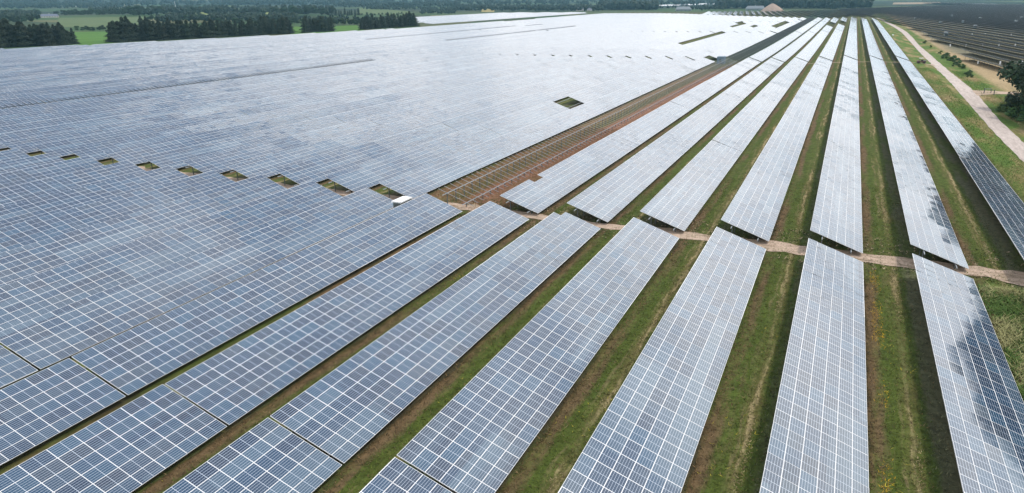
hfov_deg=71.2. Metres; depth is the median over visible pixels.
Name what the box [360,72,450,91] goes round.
solar table
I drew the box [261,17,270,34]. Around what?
conifer tree
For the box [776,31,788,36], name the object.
bare rack
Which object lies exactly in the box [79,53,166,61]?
solar table
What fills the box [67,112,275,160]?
solar table
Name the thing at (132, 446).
solar table
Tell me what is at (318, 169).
solar table
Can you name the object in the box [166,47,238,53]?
solar table
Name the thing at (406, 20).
conifer tree
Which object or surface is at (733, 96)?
solar table
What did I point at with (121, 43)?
solar table
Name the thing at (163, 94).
solar table
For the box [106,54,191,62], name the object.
solar table
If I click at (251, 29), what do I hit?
conifer tree
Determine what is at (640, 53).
solar table
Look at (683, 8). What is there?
farmhouse
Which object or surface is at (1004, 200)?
solar table
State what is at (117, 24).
conifer tree
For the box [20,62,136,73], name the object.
solar table
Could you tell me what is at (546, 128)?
solar table
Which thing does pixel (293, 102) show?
solar table
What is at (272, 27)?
conifer tree
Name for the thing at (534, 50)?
solar table
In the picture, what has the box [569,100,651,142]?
bare rack
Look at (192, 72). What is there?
solar table
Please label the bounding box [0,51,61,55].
solar table
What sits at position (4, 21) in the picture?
conifer tree
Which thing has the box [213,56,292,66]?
solar table
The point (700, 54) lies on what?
solar table
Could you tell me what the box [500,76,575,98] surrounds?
solar table
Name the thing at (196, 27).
conifer tree
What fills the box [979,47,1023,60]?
solar table
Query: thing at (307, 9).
broadleaf tree
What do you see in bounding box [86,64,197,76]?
solar table
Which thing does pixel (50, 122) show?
solar table
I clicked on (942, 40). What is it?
solar table
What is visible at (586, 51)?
solar table
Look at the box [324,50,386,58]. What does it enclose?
solar table
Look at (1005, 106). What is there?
bush
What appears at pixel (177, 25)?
conifer tree
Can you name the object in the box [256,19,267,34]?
conifer tree
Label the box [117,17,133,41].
conifer tree
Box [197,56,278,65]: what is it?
solar table
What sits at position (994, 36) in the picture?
solar table
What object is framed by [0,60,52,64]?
solar table
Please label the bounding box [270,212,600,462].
solar table
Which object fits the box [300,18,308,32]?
conifer tree
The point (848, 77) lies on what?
solar table
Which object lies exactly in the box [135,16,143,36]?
conifer tree
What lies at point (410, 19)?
conifer tree
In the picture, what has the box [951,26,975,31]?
solar table
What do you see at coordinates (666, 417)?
solar table
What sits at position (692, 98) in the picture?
solar table
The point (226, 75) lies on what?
solar table
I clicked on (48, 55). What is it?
solar table
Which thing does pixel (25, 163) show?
solar table
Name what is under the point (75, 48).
solar table
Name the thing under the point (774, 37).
bare rack
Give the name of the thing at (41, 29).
conifer tree
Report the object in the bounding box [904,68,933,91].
solar table
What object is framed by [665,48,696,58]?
solar table
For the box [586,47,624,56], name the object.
solar table
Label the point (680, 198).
solar table
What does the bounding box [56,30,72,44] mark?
conifer tree
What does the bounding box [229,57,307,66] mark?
solar table
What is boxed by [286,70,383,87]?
solar table
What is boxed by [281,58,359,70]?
solar table
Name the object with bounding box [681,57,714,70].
solar table
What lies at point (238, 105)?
solar table
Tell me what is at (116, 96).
solar table
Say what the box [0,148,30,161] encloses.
solar table
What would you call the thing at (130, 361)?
solar table
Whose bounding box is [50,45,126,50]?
solar table
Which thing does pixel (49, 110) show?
solar table
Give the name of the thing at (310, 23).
conifer tree
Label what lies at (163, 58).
solar table
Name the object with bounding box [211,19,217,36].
conifer tree
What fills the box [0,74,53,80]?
solar table
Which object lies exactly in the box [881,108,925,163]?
solar table
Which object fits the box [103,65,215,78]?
solar table
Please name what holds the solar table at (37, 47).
on the ground at (946, 168)
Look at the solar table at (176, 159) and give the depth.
144.19 m
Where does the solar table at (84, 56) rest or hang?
on the ground at (946, 168)
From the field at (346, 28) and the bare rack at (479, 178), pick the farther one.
the field at (346, 28)
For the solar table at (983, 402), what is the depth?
51.16 m
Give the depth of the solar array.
637.65 m
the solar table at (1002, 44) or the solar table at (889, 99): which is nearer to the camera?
the solar table at (889, 99)
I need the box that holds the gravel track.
[878,18,1023,161]
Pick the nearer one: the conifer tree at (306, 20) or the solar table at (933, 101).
the solar table at (933, 101)
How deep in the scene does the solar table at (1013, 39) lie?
433.95 m
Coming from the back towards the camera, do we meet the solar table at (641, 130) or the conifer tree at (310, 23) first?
the conifer tree at (310, 23)
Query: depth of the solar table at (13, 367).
57.25 m
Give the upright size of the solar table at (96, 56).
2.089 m
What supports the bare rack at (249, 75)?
on the ground at (946, 168)
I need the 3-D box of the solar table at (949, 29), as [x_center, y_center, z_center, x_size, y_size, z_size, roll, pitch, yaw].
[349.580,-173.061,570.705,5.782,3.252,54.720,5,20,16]
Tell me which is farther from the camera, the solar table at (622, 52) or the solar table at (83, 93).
the solar table at (622, 52)
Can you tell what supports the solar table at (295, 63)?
on the ground at (946, 168)
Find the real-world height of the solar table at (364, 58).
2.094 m
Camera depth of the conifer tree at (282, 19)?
718.02 m
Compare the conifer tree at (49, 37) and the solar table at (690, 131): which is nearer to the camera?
the solar table at (690, 131)
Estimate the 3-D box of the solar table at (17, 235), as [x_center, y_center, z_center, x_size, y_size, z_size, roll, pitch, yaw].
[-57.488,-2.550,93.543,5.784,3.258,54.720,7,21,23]
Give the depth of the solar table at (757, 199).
101.54 m
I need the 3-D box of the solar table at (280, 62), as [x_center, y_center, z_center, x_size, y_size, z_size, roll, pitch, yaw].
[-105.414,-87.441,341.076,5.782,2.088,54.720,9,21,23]
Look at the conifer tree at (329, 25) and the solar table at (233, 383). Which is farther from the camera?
the conifer tree at (329, 25)
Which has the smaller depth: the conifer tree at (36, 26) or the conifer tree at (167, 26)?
the conifer tree at (36, 26)
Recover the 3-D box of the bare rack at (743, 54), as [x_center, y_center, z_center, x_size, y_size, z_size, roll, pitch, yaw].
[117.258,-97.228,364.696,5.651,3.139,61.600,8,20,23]
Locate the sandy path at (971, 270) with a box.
[138,166,1023,285]
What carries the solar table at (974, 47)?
on the ground at (946, 168)
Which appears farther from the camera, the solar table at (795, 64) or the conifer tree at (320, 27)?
the conifer tree at (320, 27)
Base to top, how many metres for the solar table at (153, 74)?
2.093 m
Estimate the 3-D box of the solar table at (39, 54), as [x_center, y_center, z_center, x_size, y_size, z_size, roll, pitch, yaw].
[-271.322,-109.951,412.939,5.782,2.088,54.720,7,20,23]
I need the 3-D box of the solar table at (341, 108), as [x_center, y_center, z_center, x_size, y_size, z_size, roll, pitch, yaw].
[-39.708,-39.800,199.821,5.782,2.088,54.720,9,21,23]
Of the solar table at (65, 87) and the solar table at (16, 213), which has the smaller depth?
the solar table at (16, 213)
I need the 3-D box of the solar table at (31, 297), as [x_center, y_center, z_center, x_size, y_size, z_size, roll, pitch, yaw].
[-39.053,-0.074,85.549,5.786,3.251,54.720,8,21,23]
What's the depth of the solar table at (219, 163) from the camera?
140.09 m
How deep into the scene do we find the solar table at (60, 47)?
484.39 m
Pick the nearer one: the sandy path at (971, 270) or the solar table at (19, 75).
the sandy path at (971, 270)
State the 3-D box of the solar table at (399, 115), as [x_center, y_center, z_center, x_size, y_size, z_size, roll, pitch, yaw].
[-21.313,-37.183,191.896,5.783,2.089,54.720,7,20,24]
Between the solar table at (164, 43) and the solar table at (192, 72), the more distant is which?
the solar table at (164, 43)
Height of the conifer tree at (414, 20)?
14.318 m
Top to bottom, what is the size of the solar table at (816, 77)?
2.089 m
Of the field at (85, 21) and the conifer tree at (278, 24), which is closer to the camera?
the conifer tree at (278, 24)
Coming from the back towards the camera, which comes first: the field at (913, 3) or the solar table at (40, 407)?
the field at (913, 3)
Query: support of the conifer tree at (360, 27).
on the ground at (946, 168)
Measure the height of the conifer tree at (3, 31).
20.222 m
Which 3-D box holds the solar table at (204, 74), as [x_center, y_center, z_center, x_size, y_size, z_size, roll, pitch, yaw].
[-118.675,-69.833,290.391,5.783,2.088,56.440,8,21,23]
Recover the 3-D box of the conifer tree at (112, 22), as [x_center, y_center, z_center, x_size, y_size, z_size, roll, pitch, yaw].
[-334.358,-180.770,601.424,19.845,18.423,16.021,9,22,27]
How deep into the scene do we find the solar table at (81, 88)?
240.98 m
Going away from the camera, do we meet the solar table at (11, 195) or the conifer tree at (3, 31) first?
the solar table at (11, 195)
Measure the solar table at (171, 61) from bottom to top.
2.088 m
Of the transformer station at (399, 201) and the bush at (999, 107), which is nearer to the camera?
the transformer station at (399, 201)
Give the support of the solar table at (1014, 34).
on the ground at (946, 168)
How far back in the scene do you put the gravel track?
189.10 m
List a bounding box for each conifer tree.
[0,18,14,46]
[0,21,12,46]
[0,30,8,47]
[5,25,27,47]
[8,21,36,46]
[18,21,32,45]
[26,24,38,45]
[32,25,43,45]
[33,23,59,45]
[37,23,56,43]
[50,24,57,38]
[52,25,68,43]
[56,22,64,31]
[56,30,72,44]
[65,30,78,44]
[69,28,79,43]
[104,22,120,41]
[107,20,123,41]
[115,21,129,42]
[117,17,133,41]
[124,19,138,40]
[134,25,139,40]
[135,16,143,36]
[137,20,152,40]
[139,19,160,39]
[142,16,155,37]
[154,22,172,40]
[164,18,178,38]
[169,23,181,39]
[173,20,188,39]
[175,20,184,38]
[183,20,198,38]
[189,24,197,38]
[191,20,201,37]
[200,20,214,37]
[207,18,220,37]
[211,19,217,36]
[215,20,223,36]
[219,21,229,36]
[226,21,236,36]
[231,25,239,36]
[237,22,245,35]
[241,21,248,34]
[246,22,256,35]
[247,18,258,34]
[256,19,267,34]
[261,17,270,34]
[269,20,277,34]
[276,20,283,33]
[278,15,290,33]
[286,20,294,33]
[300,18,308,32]
[301,16,311,32]
[308,18,314,31]
[311,18,317,31]
[315,16,329,31]
[327,21,332,31]
[328,16,335,30]
[358,21,364,29]
[362,19,368,29]
[369,14,375,22]
[374,20,382,28]
[381,20,388,27]
[386,14,398,27]
[397,15,404,26]
[403,14,409,26]
[408,14,417,26]
[411,15,419,26]
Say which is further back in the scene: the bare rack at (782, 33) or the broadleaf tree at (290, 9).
the broadleaf tree at (290, 9)
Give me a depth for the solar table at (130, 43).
530.07 m
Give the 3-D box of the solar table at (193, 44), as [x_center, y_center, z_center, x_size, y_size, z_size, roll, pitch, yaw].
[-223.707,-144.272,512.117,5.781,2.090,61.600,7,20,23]
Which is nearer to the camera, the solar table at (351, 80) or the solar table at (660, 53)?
the solar table at (351, 80)
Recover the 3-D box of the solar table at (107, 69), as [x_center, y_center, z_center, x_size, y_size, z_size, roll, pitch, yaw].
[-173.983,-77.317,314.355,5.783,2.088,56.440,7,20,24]
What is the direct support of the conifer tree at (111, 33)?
on the ground at (946, 168)
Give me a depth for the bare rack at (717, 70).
306.40 m
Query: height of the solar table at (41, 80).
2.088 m
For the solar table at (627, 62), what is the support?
on the ground at (946, 168)
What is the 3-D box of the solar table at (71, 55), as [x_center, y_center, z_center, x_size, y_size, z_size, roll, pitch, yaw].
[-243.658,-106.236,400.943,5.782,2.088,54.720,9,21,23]
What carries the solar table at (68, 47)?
on the ground at (946, 168)
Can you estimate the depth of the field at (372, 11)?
1818.42 m
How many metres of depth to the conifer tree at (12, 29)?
537.60 m
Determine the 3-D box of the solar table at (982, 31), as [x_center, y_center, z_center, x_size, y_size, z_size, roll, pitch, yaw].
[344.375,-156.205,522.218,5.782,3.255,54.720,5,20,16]
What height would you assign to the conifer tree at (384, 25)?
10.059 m
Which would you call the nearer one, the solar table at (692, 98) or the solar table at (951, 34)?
the solar table at (692, 98)
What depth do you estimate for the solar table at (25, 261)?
89.38 m
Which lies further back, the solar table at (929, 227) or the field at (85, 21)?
the field at (85, 21)
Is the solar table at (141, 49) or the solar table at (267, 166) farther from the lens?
the solar table at (141, 49)
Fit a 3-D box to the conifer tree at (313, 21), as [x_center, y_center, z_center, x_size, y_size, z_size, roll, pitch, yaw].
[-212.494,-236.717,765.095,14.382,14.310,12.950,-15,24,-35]
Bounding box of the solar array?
[0,2,1023,75]
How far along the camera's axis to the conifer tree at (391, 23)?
850.35 m
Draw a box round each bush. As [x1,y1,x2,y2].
[995,104,1020,112]
[1001,101,1023,112]
[1004,104,1023,121]
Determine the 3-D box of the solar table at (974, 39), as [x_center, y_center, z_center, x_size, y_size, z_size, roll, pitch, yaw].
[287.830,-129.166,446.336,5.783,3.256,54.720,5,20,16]
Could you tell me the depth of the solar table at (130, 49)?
454.20 m
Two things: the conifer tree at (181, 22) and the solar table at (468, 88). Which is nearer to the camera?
the solar table at (468, 88)
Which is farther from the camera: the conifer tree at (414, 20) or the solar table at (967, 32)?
the conifer tree at (414, 20)
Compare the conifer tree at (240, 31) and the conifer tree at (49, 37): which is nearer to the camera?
the conifer tree at (49, 37)
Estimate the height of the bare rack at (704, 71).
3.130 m
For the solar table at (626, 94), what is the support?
on the ground at (946, 168)
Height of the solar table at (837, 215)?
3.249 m
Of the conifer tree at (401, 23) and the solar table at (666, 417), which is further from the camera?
the conifer tree at (401, 23)
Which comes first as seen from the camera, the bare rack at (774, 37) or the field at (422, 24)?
the bare rack at (774, 37)
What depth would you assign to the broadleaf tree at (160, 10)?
1500.49 m
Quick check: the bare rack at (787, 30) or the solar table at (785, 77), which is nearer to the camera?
the solar table at (785, 77)
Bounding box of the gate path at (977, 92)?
[972,90,1019,95]
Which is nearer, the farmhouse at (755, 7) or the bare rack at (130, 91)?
the bare rack at (130, 91)
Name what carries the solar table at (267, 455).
on the ground at (946, 168)
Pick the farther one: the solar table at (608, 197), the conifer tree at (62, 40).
the conifer tree at (62, 40)
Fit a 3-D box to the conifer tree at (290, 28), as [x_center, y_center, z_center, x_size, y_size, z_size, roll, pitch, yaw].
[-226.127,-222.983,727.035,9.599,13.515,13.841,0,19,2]
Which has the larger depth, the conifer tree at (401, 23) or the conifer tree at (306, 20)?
the conifer tree at (401, 23)
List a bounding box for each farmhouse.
[40,14,58,17]
[675,6,690,10]
[745,5,764,9]
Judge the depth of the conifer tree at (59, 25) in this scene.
577.10 m
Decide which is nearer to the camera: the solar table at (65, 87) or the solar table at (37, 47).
the solar table at (65, 87)
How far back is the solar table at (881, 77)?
235.05 m
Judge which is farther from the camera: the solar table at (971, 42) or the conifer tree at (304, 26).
the conifer tree at (304, 26)
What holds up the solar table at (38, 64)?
on the ground at (946, 168)
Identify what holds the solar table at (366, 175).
on the ground at (946, 168)
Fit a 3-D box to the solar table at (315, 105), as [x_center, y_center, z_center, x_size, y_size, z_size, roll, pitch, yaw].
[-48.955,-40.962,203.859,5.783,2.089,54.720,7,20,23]
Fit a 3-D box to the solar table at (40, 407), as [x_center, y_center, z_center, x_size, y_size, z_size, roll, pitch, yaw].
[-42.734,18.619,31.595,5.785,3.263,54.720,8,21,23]
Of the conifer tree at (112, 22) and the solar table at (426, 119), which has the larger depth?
the conifer tree at (112, 22)
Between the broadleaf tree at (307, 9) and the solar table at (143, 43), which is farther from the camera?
the broadleaf tree at (307, 9)
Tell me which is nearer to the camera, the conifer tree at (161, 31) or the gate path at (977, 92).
the gate path at (977, 92)
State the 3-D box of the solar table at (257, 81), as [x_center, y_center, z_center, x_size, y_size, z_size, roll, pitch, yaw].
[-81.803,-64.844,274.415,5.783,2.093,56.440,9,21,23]
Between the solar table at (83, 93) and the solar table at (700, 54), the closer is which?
the solar table at (83, 93)
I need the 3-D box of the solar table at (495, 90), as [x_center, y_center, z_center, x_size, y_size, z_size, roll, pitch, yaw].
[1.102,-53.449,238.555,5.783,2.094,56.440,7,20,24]
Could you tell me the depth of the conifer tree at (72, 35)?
569.64 m
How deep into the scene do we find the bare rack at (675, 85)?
215.81 m
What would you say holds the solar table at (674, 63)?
on the ground at (946, 168)
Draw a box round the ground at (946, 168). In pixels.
[0,0,1023,492]
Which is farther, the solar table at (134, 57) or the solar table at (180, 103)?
the solar table at (134, 57)
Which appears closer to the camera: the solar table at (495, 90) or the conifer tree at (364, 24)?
the solar table at (495, 90)
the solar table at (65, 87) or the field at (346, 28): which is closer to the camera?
the solar table at (65, 87)
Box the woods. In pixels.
[0,0,873,22]
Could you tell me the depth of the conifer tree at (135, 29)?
618.91 m
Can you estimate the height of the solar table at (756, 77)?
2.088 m
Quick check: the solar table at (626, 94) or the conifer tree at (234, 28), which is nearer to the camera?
the solar table at (626, 94)
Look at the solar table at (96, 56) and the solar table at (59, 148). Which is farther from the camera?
the solar table at (96, 56)
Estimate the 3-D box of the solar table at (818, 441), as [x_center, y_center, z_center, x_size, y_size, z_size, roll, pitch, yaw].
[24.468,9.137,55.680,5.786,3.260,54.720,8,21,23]
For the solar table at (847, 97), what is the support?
on the ground at (946, 168)
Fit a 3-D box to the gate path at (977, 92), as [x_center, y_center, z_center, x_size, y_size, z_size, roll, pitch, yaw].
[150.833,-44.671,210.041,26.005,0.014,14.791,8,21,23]
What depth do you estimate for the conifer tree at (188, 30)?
642.41 m
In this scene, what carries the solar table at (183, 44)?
on the ground at (946, 168)
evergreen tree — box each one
[996,60,1023,91]
[1004,65,1023,104]
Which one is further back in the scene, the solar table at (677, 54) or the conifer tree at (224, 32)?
the conifer tree at (224, 32)
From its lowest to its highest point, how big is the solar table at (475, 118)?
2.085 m
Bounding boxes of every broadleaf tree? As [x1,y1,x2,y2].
[154,6,162,12]
[288,5,297,12]
[304,7,311,12]
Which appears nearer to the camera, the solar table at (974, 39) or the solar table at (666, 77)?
the solar table at (666, 77)
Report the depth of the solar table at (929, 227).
90.90 m
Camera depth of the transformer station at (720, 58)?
329.62 m
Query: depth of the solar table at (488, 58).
353.34 m
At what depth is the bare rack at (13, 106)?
204.97 m
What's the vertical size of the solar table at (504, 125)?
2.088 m
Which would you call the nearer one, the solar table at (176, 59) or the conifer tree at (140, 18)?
the solar table at (176, 59)
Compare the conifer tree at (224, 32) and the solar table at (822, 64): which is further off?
the conifer tree at (224, 32)
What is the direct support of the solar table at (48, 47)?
on the ground at (946, 168)
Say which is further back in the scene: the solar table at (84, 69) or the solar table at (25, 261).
the solar table at (84, 69)
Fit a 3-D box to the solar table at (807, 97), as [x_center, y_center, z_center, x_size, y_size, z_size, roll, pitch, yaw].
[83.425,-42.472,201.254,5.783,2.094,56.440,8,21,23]
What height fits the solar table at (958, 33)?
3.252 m
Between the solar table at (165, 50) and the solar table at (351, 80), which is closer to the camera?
the solar table at (351, 80)
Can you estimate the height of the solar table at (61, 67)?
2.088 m
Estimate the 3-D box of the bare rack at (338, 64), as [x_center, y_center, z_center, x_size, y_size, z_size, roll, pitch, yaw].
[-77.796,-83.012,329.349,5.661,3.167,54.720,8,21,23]
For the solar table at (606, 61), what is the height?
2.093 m
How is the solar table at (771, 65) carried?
on the ground at (946, 168)
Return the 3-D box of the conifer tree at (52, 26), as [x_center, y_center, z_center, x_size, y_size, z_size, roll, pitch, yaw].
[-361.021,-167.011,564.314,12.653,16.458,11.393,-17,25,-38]
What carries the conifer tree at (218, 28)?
on the ground at (946, 168)
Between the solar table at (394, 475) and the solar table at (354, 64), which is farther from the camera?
the solar table at (354, 64)
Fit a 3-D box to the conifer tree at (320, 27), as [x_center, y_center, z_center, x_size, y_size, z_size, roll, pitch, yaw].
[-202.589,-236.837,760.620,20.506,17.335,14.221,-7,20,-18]
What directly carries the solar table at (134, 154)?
on the ground at (946, 168)
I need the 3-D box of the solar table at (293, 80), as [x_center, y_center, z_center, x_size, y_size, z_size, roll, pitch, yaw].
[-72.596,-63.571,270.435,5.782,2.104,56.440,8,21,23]
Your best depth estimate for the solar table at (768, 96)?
202.03 m
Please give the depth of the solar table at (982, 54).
330.32 m
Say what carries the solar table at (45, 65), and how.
on the ground at (946, 168)
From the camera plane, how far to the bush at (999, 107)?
180.05 m
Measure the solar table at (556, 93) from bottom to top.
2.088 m
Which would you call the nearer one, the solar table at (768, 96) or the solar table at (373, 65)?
the solar table at (768, 96)
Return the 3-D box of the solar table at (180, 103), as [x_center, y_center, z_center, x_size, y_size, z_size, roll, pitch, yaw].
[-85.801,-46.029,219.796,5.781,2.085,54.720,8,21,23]
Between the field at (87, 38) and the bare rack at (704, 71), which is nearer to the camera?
the bare rack at (704, 71)
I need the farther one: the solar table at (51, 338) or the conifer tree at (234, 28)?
the conifer tree at (234, 28)
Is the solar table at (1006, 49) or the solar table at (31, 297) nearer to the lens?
the solar table at (31, 297)
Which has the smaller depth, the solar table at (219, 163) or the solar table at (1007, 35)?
the solar table at (219, 163)
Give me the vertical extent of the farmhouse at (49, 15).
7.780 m
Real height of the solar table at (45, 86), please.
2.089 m
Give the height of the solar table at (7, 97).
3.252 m
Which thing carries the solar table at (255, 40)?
on the ground at (946, 168)
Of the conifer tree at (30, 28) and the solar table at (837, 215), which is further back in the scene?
the conifer tree at (30, 28)
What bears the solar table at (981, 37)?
on the ground at (946, 168)
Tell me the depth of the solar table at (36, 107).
198.30 m
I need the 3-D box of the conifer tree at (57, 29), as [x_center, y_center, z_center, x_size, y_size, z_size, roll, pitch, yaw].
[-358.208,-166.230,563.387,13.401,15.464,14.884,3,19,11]
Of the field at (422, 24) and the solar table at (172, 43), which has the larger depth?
the field at (422, 24)
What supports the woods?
on the ground at (946, 168)
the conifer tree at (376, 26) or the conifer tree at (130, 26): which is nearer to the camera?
the conifer tree at (130, 26)
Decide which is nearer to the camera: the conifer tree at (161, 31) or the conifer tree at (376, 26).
the conifer tree at (161, 31)
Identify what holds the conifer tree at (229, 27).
on the ground at (946, 168)
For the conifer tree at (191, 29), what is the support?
on the ground at (946, 168)
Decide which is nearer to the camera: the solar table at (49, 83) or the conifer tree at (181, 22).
the solar table at (49, 83)
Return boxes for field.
[58,17,151,26]
[71,32,112,44]
[293,25,362,33]
[357,8,407,14]
[420,21,473,26]
[893,2,939,3]
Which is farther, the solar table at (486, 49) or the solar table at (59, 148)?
the solar table at (486, 49)
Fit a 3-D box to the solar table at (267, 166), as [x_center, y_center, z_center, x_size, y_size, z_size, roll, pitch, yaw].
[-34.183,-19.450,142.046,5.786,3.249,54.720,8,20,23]
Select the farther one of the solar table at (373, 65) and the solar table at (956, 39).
the solar table at (956, 39)
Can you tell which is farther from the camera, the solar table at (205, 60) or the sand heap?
the sand heap
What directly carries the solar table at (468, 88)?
on the ground at (946, 168)
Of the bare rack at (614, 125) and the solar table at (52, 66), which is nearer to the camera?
the bare rack at (614, 125)
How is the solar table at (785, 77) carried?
on the ground at (946, 168)
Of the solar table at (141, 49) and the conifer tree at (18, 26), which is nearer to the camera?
the solar table at (141, 49)
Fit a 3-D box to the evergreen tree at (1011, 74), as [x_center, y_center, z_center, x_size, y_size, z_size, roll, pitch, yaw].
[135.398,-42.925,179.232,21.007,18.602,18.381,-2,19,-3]
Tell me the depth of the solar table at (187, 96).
220.83 m
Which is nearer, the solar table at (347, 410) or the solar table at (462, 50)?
the solar table at (347, 410)
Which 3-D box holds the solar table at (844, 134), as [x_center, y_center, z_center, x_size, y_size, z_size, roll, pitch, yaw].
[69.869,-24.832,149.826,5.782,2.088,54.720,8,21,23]
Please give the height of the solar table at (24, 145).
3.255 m
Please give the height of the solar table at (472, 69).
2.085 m
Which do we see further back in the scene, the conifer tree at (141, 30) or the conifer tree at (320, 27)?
the conifer tree at (320, 27)
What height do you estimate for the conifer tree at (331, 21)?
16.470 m
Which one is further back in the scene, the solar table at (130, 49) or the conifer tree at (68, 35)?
the conifer tree at (68, 35)
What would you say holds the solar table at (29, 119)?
on the ground at (946, 168)
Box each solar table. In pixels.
[0,45,72,49]
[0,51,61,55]
[0,51,81,57]
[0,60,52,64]
[0,60,79,67]
[0,61,92,69]
[0,61,107,71]
[0,73,37,78]
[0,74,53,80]
[0,75,87,86]
[0,76,106,89]
[0,77,122,92]
[0,77,142,96]
[0,95,16,99]
[0,96,44,108]
[0,99,84,113]
[0,101,108,119]
[0,102,134,126]
[0,104,160,133]
[0,106,187,148]
[0,108,215,152]
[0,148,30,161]
[0,153,64,173]
[0,156,103,188]
[0,161,145,206]
[0,166,188,227]
[0,170,234,252]
[0,175,286,286]
[0,181,341,330]
[0,188,392,368]
[0,345,37,387]
[0,358,125,465]
[0,384,226,492]
[4,52,94,58]
[6,62,120,72]
[9,45,88,49]
[14,78,161,97]
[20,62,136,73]
[24,45,97,49]
[27,52,116,59]
[30,45,107,50]
[33,110,245,156]
[35,79,186,102]
[36,63,150,74]
[39,45,116,50]
[40,52,130,60]
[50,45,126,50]
[52,63,165,75]
[53,53,141,60]
[66,53,153,61]
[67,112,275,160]
[68,63,181,75]
[72,193,461,394]
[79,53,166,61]
[79,81,223,104]
[83,46,158,51]
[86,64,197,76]
[91,41,156,44]
[93,54,179,61]
[94,46,168,52]
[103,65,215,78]
[103,113,309,164]
[104,41,165,45]
[104,82,244,104]
[106,46,179,52]
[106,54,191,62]
[112,41,180,45]
[121,41,189,45]
[121,54,206,62]
[121,65,230,78]
[128,83,268,106]
[129,47,202,52]
[131,41,199,45]
[135,55,219,63]
[139,65,249,79]
[141,41,208,46]
[142,116,344,169]
[149,55,235,64]
[154,41,218,46]
[154,84,292,109]
[158,66,265,80]
[163,42,225,46]
[163,418,341,492]
[164,56,248,63]
[165,201,528,424]
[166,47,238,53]
[179,66,289,84]
[180,56,262,64]
[181,85,315,110]
[184,118,380,174]
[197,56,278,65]
[209,86,339,112]
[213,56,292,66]
[219,68,322,83]
[227,120,416,179]
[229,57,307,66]
[230,38,283,42]
[237,87,367,114]
[241,68,341,84]
[246,57,325,67]
[263,69,362,85]
[264,58,340,67]
[267,43,326,48]
[267,89,393,116]
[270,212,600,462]
[275,122,458,185]
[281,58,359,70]
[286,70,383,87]
[299,89,422,119]
[310,71,405,88]
[320,59,392,69]
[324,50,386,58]
[325,125,501,192]
[331,91,452,122]
[338,59,410,70]
[356,51,417,61]
[359,457,451,492]
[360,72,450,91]
[366,93,481,124]
[379,128,544,198]
[396,217,678,492]
[402,94,513,127]
[440,94,546,131]
[441,74,523,95]
[445,62,508,75]
[448,46,496,53]
[463,53,514,62]
[464,46,511,53]
[468,62,527,75]
[470,75,548,97]
[480,99,579,134]
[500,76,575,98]
[500,134,638,213]
[514,46,557,54]
[521,98,616,138]
[532,76,603,101]
[558,227,765,492]
[565,55,609,66]
[566,78,632,103]
[567,47,605,55]
[567,137,688,222]
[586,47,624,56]
[588,55,629,67]
[598,79,662,105]
[605,48,641,56]
[609,55,649,67]
[612,101,690,144]
[625,48,659,57]
[632,55,671,68]
[640,140,741,231]
[645,48,676,57]
[648,66,692,84]
[656,56,693,69]
[661,103,729,148]
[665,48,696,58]
[671,81,723,109]
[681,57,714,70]
[685,49,715,59]
[707,67,744,86]
[708,81,754,110]
[712,104,769,151]
[721,142,798,241]
[731,57,759,72]
[739,68,771,87]
[748,82,787,112]
[757,58,783,72]
[759,238,868,492]
[768,105,813,154]
[770,67,798,88]
[785,57,807,72]
[790,82,821,112]
[804,67,827,88]
[810,146,862,253]
[813,56,831,71]
[827,105,859,158]
[834,81,858,114]
[839,67,857,87]
[872,67,894,89]
[875,82,906,116]
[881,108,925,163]
[890,150,968,268]
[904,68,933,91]
[912,253,1023,492]
[914,85,957,120]
[929,36,956,43]
[931,111,997,170]
[937,31,963,38]
[940,27,961,31]
[941,35,968,42]
[947,30,972,36]
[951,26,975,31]
[951,41,986,50]
[956,29,980,34]
[958,35,989,42]
[959,157,1023,258]
[961,48,1005,61]
[961,54,1001,68]
[964,40,998,48]
[968,34,997,40]
[970,29,996,34]
[977,33,1005,39]
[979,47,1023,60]
[981,39,1020,48]
[985,29,1012,34]
[990,45,1023,54]
[991,32,1023,38]
[992,38,1023,44]
[998,29,1023,33]
[1000,36,1023,42]
[1007,32,1023,36]
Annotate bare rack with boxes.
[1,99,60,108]
[58,81,200,100]
[199,68,300,82]
[301,59,373,69]
[438,132,588,206]
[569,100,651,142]
[638,80,691,108]
[679,67,716,86]
[706,58,736,71]
[728,50,753,60]
[744,44,764,53]
[758,39,773,46]
[767,35,782,41]
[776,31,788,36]
[783,28,793,33]
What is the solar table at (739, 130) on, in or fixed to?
on the ground at (946, 168)
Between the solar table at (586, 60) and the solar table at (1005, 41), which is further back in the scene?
the solar table at (1005, 41)
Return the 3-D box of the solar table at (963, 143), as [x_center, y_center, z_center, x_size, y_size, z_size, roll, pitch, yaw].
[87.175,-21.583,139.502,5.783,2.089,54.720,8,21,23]
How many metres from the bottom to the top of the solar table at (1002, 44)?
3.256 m
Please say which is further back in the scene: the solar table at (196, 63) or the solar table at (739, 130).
the solar table at (196, 63)
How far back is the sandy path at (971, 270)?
83.17 m
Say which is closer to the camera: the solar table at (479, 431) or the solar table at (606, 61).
the solar table at (479, 431)
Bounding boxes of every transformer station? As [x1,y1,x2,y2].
[391,196,412,207]
[717,56,725,63]
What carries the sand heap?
on the ground at (946, 168)
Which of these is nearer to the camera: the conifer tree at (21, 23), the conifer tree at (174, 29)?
the conifer tree at (21, 23)
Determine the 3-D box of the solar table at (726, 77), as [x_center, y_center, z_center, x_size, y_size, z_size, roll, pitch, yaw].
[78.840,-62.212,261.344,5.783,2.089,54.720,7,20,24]
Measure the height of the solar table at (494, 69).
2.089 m
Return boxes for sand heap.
[761,3,782,11]

